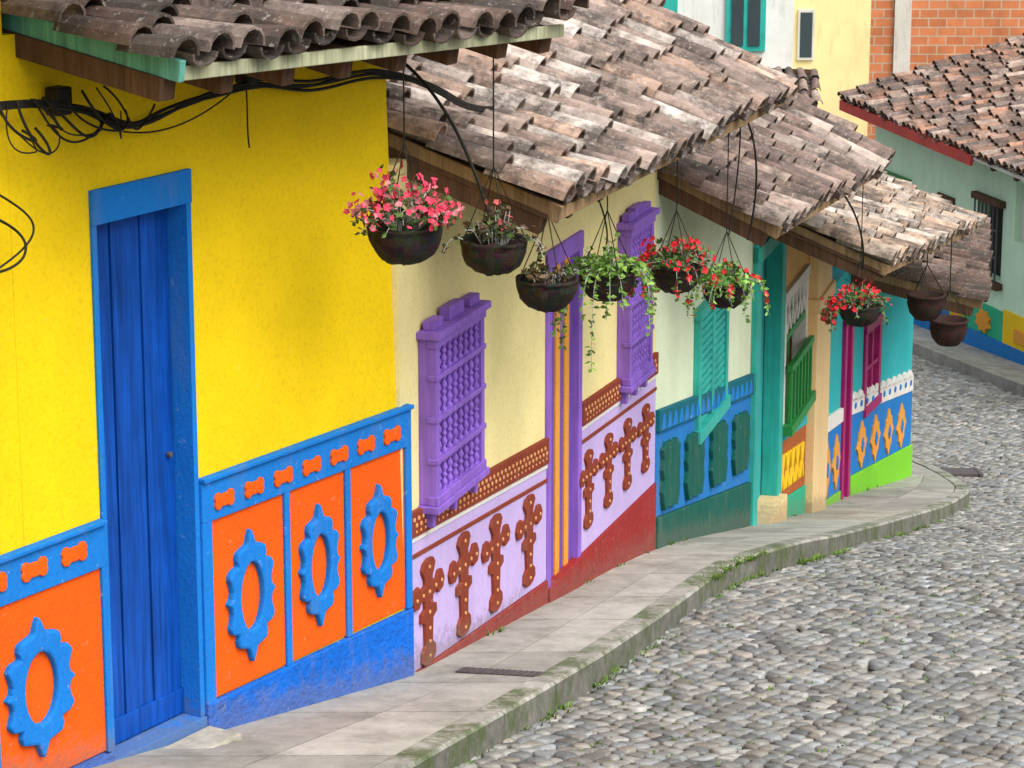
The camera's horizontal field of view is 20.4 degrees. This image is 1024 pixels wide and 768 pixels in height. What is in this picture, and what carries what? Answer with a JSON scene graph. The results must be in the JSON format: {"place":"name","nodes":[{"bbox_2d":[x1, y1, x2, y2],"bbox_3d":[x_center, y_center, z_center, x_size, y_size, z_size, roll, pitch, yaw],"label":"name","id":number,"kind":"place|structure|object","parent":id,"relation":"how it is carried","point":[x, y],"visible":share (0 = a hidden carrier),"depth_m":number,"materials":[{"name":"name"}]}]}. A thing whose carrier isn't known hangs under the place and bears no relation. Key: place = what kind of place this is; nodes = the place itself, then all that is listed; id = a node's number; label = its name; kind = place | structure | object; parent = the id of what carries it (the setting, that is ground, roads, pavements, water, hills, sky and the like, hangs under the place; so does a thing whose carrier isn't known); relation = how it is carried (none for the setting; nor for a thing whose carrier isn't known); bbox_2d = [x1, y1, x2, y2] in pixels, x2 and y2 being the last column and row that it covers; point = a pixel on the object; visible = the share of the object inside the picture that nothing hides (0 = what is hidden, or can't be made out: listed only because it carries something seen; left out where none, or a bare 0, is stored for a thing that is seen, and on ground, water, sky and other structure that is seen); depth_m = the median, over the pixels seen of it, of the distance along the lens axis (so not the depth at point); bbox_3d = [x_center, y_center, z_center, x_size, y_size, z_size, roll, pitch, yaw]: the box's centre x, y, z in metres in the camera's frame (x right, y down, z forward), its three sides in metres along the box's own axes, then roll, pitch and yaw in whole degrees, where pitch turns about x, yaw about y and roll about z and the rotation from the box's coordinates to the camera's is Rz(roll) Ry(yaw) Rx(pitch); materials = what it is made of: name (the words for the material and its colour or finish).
{"place":"outdoors","nodes":[
{"label":"outdoors","id":0,"kind":"place"},
{"bbox_2d":[93,457,969,767],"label":"pavement","id":1,"kind":"structure","parent":0,"point":[577,643],"depth_m":15.57,"materials":[{"name":"concrete"}]},
{"bbox_2d":[163,726,241,748],"bbox_3d":[-1.474,1.992,13.194,0.344,0.590,0.810,9,16,31],"label":"door step","id":2,"kind":"object","parent":1,"relation":"on","point":[207,737],"depth_m":13.31,"materials":[{"name":"grey concrete"}]},
{"bbox_2d":[455,667,545,676],"bbox_3d":[-0.060,1.523,15.045,0.464,0.048,0.126,4,15,17],"label":"manhole cover","id":3,"kind":"object","parent":1,"relation":"on","point":[527,673],"visible":1,"depth_m":15.03,"materials":[{"name":"metal"}]},
{"bbox_2d":[455,355,1023,767],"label":"cobblestone street","id":4,"kind":"structure","parent":0,"point":[989,524],"depth_m":16.20,"materials":[{"name":"grey stone"}]},
{"bbox_2d":[941,467,983,476],"bbox_3d":[5.250,1.029,33.195,0.420,0.104,0.525,0,14,0],"label":"drain grate","id":5,"kind":"object","parent":4,"relation":"on","point":[970,472],"visible":0.79,"depth_m":33.10,"materials":[{"name":"metal"}]},
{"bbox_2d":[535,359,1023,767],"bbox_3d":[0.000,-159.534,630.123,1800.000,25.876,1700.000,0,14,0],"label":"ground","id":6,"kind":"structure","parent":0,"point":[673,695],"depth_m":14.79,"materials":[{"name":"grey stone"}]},
{"bbox_2d":[0,3,402,695],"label":"facade wall","id":7,"kind":"structure","parent":6,"relation":"on","point":[292,309],"depth_m":13.18,"materials":[{"name":"yellow paint"}]},
{"bbox_2d":[88,168,207,759],"bbox_3d":[-1.746,0.427,12.973,0.280,2.775,0.698,9,16,31],"label":"door","id":8,"kind":"structure","parent":7,"relation":"attached to","point":[143,312],"depth_m":13.03,"materials":[{"name":"blue paint"}]},
{"bbox_2d":[45,74,260,115],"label":"cable insulators","id":9,"kind":"object","parent":7,"relation":"attached to","point":[58,92],"visible":0.46,"depth_m":11.95,"materials":[{"name":"black plastic"}]},
{"bbox_2d":[0,404,413,767],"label":"painted wainscot","id":10,"kind":"object","parent":7,"relation":"attached to","point":[270,500],"visible":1,"depth_m":13.75,"materials":[{"name":"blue paint"}]},
{"bbox_2d":[3,484,397,756],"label":"rosettes","id":11,"kind":"object","parent":10,"relation":"attached to","point":[34,642],"visible":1,"depth_m":13.64,"materials":[{"name":"blue paint"}]},
{"bbox_2d":[0,63,502,272],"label":"power cable","id":12,"kind":"object","parent":7,"relation":"attached to","point":[109,119],"visible":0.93,"depth_m":12.43,"materials":[{"name":"black rubber"}]},
{"bbox_2d":[388,158,656,609],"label":"facade wall","id":13,"kind":"structure","parent":6,"relation":"on","point":[514,350],"depth_m":16.23,"materials":[{"name":"beige paint"}]},
{"bbox_2d":[416,292,490,527],"bbox_3d":[-0.305,0.123,15.213,0.130,1.140,0.860,4,15,17],"label":"window grille frame","id":14,"kind":"object","parent":13,"relation":"attached to","point":[455,317],"visible":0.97,"depth_m":14.95,"materials":[{"name":"purple wood"}]},
{"bbox_2d":[439,322,478,492],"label":"window grille spindles","id":15,"kind":"object","parent":14,"relation":"in","point":[451,435],"depth_m":15.22,"materials":[{"name":"purple wood"}]},
{"bbox_2d":[411,352,658,671],"bbox_3d":[0.230,1.059,17.318,0.037,1.973,4.985,4,15,17],"label":"painted wainscot","id":16,"kind":"object","parent":13,"relation":"attached to","point":[479,563],"visible":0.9,"depth_m":16.74,"materials":[{"name":"paint"}]},
{"bbox_2d":[545,230,583,602],"bbox_3d":[0.230,0.371,17.485,0.235,2.560,0.730,4,15,17],"label":"door","id":17,"kind":"structure","parent":13,"relation":"attached to","point":[563,434],"depth_m":17.54,"materials":[{"name":"purple paint"}]},
{"bbox_2d":[617,201,659,403],"bbox_3d":[0.826,-0.547,18.688,0.120,1.280,0.640,4,15,17],"label":"window grille frame","id":18,"kind":"object","parent":13,"relation":"attached to","point":[638,216],"visible":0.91,"depth_m":18.51,"materials":[{"name":"purple paint"}]},
{"bbox_2d":[631,225,650,375],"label":"window grille spindles","id":19,"kind":"object","parent":18,"relation":"attached to","point":[640,348],"depth_m":18.69,"materials":[{"name":"purple paint"}]},
{"bbox_2d":[655,179,752,516],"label":"facade wall","id":20,"kind":"structure","parent":6,"relation":"on","point":[674,335],"depth_m":20.45,"materials":[{"name":"white paint"}]},
{"bbox_2d":[654,373,753,548],"bbox_3d":[1.484,0.825,21.560,0.052,2.209,3.680,4,14,15],"label":"painted wainscot","id":21,"kind":"object","parent":20,"relation":"attached to","point":[689,470],"visible":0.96,"depth_m":21.25,"materials":[{"name":"paint"}]},
{"bbox_2d":[693,299,730,444],"bbox_3d":[1.508,-0.179,21.367,0.070,1.010,1.180,4,14,15],"label":"louvred shutter","id":22,"kind":"object","parent":20,"relation":"attached to","point":[711,351],"visible":0.88,"depth_m":21.25,"materials":[{"name":"teal wood"}]},
{"bbox_2d":[657,170,882,246],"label":"roof rafters","id":23,"kind":"object","parent":20,"relation":"attached to","point":[709,207],"visible":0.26,"depth_m":19.17,"materials":[{"name":"brown wood"}]},
{"bbox_2d":[659,92,895,232],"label":"roof tiles","id":24,"kind":"object","parent":23,"relation":"on","point":[811,157],"visible":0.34,"depth_m":20.41,"materials":[{"name":"brown ceramic"}]},
{"bbox_2d":[664,0,793,72],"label":"walls","id":25,"kind":"structure","parent":6,"relation":"on","point":[764,29],"depth_m":49.91,"materials":[{"name":"white paint"}]},
{"bbox_2d":[767,66,822,106],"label":"porch roof tiles","id":26,"kind":"object","parent":25,"relation":"attached to","point":[808,84],"visible":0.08,"depth_m":49.82,"materials":[{"name":"brown ceramic"}]},
{"bbox_2d":[465,485,1021,767],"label":"weeds","id":27,"kind":"object","parent":6,"relation":"on","point":[751,558],"visible":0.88,"depth_m":17.18,"materials":[{"name":"green plant"}]},
{"bbox_2d":[750,243,808,491],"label":"facade wall","id":28,"kind":"structure","parent":6,"relation":"on","point":[797,261],"depth_m":25.04,"materials":[{"name":"teal paint"}]},
{"bbox_2d":[749,237,786,525],"bbox_3d":[2.088,0.091,23.980,0.320,2.860,1.440,4,14,14],"label":"door","id":29,"kind":"structure","parent":28,"relation":"attached to","point":[769,503],"depth_m":24.34,"materials":[{"name":"teal wood"}]},
{"bbox_2d":[781,413,807,516],"bbox_3d":[2.526,0.949,25.680,0.040,1.573,1.550,4,14,14],"label":"painted wainscot","id":30,"kind":"object","parent":28,"relation":"attached to","point":[793,487],"visible":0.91,"depth_m":25.75,"materials":[{"name":"orange paint"}]},
{"bbox_2d":[783,264,815,436],"bbox_3d":[2.433,-0.325,25.382,0.390,1.270,1.360,4,14,14],"label":"balcony window","id":31,"kind":"structure","parent":28,"relation":"attached to","point":[799,399],"depth_m":25.38,"materials":[{"name":"white paint"}]},
{"bbox_2d":[804,255,835,512],"bbox_3d":[2.879,-0.032,26.645,0.130,3.608,0.940,4,14,14],"label":"pilaster","id":32,"kind":"object","parent":28,"relation":"attached to","point":[822,283],"visible":0.5,"depth_m":26.44,"materials":[{"name":"beige paint"}]},
{"bbox_2d":[793,0,870,135],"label":"cream building","id":33,"kind":"structure","parent":6,"relation":"on","point":[831,42],"depth_m":52.03,"materials":[{"name":"paint"}]},
{"bbox_2d":[828,266,913,496],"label":"facade wall","id":34,"kind":"structure","parent":6,"relation":"on","point":[897,344],"depth_m":30.21,"materials":[{"name":"teal paint"}]},
{"bbox_2d":[839,311,883,499],"bbox_3d":[3.499,0.115,29.301,0.265,2.040,1.811,5,15,19],"label":"window and door","id":35,"kind":"structure","parent":34,"relation":"attached to","point":[872,353],"depth_m":28.95,"materials":[{"name":"paint"}]},
{"bbox_2d":[826,370,913,505],"bbox_3d":[3.687,0.969,29.721,0.119,2.378,4.625,5,15,18],"label":"painted wainscot","id":36,"kind":"object","parent":34,"relation":"attached to","point":[881,449],"visible":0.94,"depth_m":30.12,"materials":[{"name":"blue paint"}]},
{"bbox_2d":[867,0,1023,139],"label":"brick building","id":37,"kind":"structure","parent":6,"relation":"on","point":[906,35],"depth_m":59.96,"materials":[{"name":"orange brick"}]},
{"bbox_2d":[875,125,1023,317],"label":"facade wall","id":38,"kind":"structure","parent":6,"relation":"on","point":[923,168],"depth_m":42.06,"materials":[{"name":"green paint"}]},
{"bbox_2d":[845,100,1023,181],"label":"roof rafters","id":39,"kind":"object","parent":38,"relation":"attached to","point":[1018,177],"visible":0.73,"depth_m":40.16,"materials":[{"name":"red wood"}]},
{"bbox_2d":[837,33,1023,175],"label":"roof tiles","id":40,"kind":"object","parent":39,"relation":"on","point":[972,102],"visible":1,"depth_m":43.65,"materials":[{"name":"brown ceramic"}]},
{"bbox_2d":[883,169,1023,290],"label":"windows","id":41,"kind":"structure","parent":38,"relation":"attached to","point":[997,206],"depth_m":41.76,"materials":[{"name":"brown wood"}]},
{"bbox_2d":[913,303,1023,364],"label":"painted wainscot","id":42,"kind":"object","parent":38,"relation":"attached to","point":[994,331],"visible":0.31,"depth_m":41.72,"materials":[{"name":"paint"}]},
{"bbox_2d":[772,68,816,106],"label":"porch roof deck","id":43,"kind":"structure","parent":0,"point":[807,71],"depth_m":50.15,"materials":[{"name":"brown wood"}]},
{"bbox_2d":[768,225,974,282],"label":"roof rafters","id":44,"kind":"object","parent":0,"point":[819,253],"visible":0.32,"depth_m":22.85,"materials":[{"name":"brown wood"}]},
{"bbox_2d":[799,171,986,265],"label":"roof tiles","id":45,"kind":"object","parent":44,"relation":"on","point":[904,220],"visible":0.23,"depth_m":25.04,"materials":[{"name":"brown ceramic"}]},
{"bbox_2d":[851,274,982,316],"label":"roof rafters","id":46,"kind":"object","parent":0,"point":[897,287],"visible":0.2,"depth_m":28.34,"materials":[{"name":"brown wood"}]},
{"bbox_2d":[886,203,992,301],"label":"roof tiles","id":47,"kind":"object","parent":46,"relation":"on","point":[972,254],"visible":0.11,"depth_m":28.83,"materials":[{"name":"brown ceramic"}]},
{"bbox_2d":[912,324,1023,396],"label":"pavement","id":48,"kind":"structure","parent":0,"point":[991,368],"depth_m":41.30,"materials":[{"name":"concrete"}]},
{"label":"rear walls","id":49,"kind":"object","parent":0,"visible":0},
{"bbox_2d":[186,24,543,64],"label":"roof deck","id":50,"kind":"structure","parent":49,"relation":"on","point":[338,43],"depth_m":12.54,"materials":[{"name":"brown wood"}]},
{"bbox_2d":[1,13,563,101],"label":"roof rafters","id":51,"kind":"object","parent":50,"relation":"attached to","point":[43,43],"visible":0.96,"depth_m":11.76,"materials":[{"name":"brown wood"}]},
{"bbox_2d":[0,0,588,66],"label":"roof tiles","id":52,"kind":"object","parent":50,"relation":"on","point":[202,33],"visible":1,"depth_m":12.01,"materials":[{"name":"tile"}]},
{"bbox_2d":[343,70,464,265],"bbox_3d":[-0.503,-1.137,13.213,0.576,1.187,0.581,0,14,0],"label":"hanging basket","id":53,"kind":"object","parent":50,"relation":"hanging from","point":[395,236],"visible":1,"depth_m":13.17,"materials":[{"name":"pink plant"}]},
{"bbox_2d":[441,58,547,275],"bbox_3d":[-0.089,-1.167,13.866,0.531,1.304,0.353,0,14,0],"label":"hanging basket","id":54,"kind":"object","parent":50,"relation":"hanging from","point":[496,250],"visible":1,"depth_m":13.90,"materials":[{"name":"brown plastic"}]},
{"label":"rear walls","id":55,"kind":"object","parent":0,"visible":0},
{"bbox_2d":[387,122,726,219],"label":"roof deck","id":56,"kind":"structure","parent":55,"relation":"on","point":[471,184],"depth_m":14.33,"materials":[{"name":"brown wood"}]},
{"bbox_2d":[516,197,578,312],"bbox_3d":[0.181,-0.700,14.545,0.326,0.678,0.326,0,14,0],"label":"hanging basket","id":57,"kind":"object","parent":56,"relation":"hanging from","point":[542,290],"visible":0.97,"depth_m":14.51,"materials":[{"name":"brown plastic"}]},
{"bbox_2d":[388,100,785,234],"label":"roof rafters","id":58,"kind":"object","parent":56,"relation":"attached to","point":[470,196],"visible":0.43,"depth_m":14.33,"materials":[{"name":"brown wood"}]},
{"bbox_2d":[386,0,798,202],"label":"roof tiles","id":59,"kind":"object","parent":56,"relation":"on","point":[600,95],"visible":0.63,"depth_m":16.08,"materials":[{"name":"tile"}]},
{"bbox_2d":[550,196,659,372],"bbox_3d":[0.509,-0.695,15.592,0.607,1.155,0.634,0,14,0],"label":"hanging basket","id":60,"kind":"object","parent":56,"relation":"hanging from","point":[605,279],"visible":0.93,"depth_m":15.50,"materials":[{"name":"green plant"}]},
{"bbox_2d":[624,160,719,301],"bbox_3d":[0.975,-1.036,17.095,0.563,1.120,0.542,5,15,19],"label":"hanging basket","id":61,"kind":"object","parent":56,"relation":"hanging from","point":[679,274],"visible":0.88,"depth_m":17.10,"materials":[{"name":"green plant"}]},
{"bbox_2d":[682,133,770,322],"bbox_3d":[1.389,-1.144,18.372,0.578,1.429,0.581,0,14,0],"label":"hanging basket","id":62,"kind":"object","parent":56,"relation":"hanging from","point":[729,288],"visible":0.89,"depth_m":18.38,"materials":[{"name":"green plant"}]},
{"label":"rear walls","id":63,"kind":"object","parent":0,"visible":0},
{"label":"roof","id":64,"kind":"object","parent":63,"relation":"on","visible":0},
{"bbox_2d":[598,123,863,270],"bbox_3d":[1.323,-1.045,19.050,0.783,1.961,8.623,5,15,18],"label":"eave cable","id":65,"kind":"object","parent":64,"relation":"attached to","point":[845,197],"visible":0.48,"depth_m":18.52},
{"bbox_2d":[820,185,893,332],"bbox_3d":[2.738,-1.097,22.489,0.574,1.412,0.614,0,14,0],"label":"hanging basket","id":66,"kind":"object","parent":64,"relation":"hanging from","point":[863,310],"visible":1,"depth_m":22.51,"materials":[{"name":"red plant"}]},
{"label":"rear walls","id":67,"kind":"object","parent":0,"visible":0},
{"bbox_2d":[788,230,888,272],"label":"roof deck","id":68,"kind":"structure","parent":67,"relation":"on","point":[830,250],"depth_m":22.83,"materials":[{"name":"brown wood"}]},
{"bbox_2d":[906,255,945,320],"bbox_3d":[3.710,-0.940,25.449,0.357,0.750,0.357,0,14,0],"label":"hanging pot","id":69,"kind":"object","parent":68,"relation":"hanging from","point":[925,305],"visible":0.98,"depth_m":25.40,"materials":[{"name":"brown ceramic"}]},
{"bbox_2d":[929,234,968,346],"bbox_3d":[3.990,-0.857,25.913,0.367,1.035,0.368,0,14,0],"label":"hanging pot","id":70,"kind":"object","parent":68,"relation":"hanging from","point":[948,330],"visible":0.88,"depth_m":25.89,"materials":[{"name":"brown ceramic"}]},
{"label":"rear walls","id":71,"kind":"object","parent":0,"visible":0},
{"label":"roof","id":72,"kind":"object","parent":71,"relation":"on","visible":0},
{"bbox_2d":[839,100,972,165],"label":"red fascia","id":73,"kind":"structure","parent":72,"relation":"attached to","point":[955,153],"depth_m":43.00,"materials":[{"name":"paint"}]}
]}

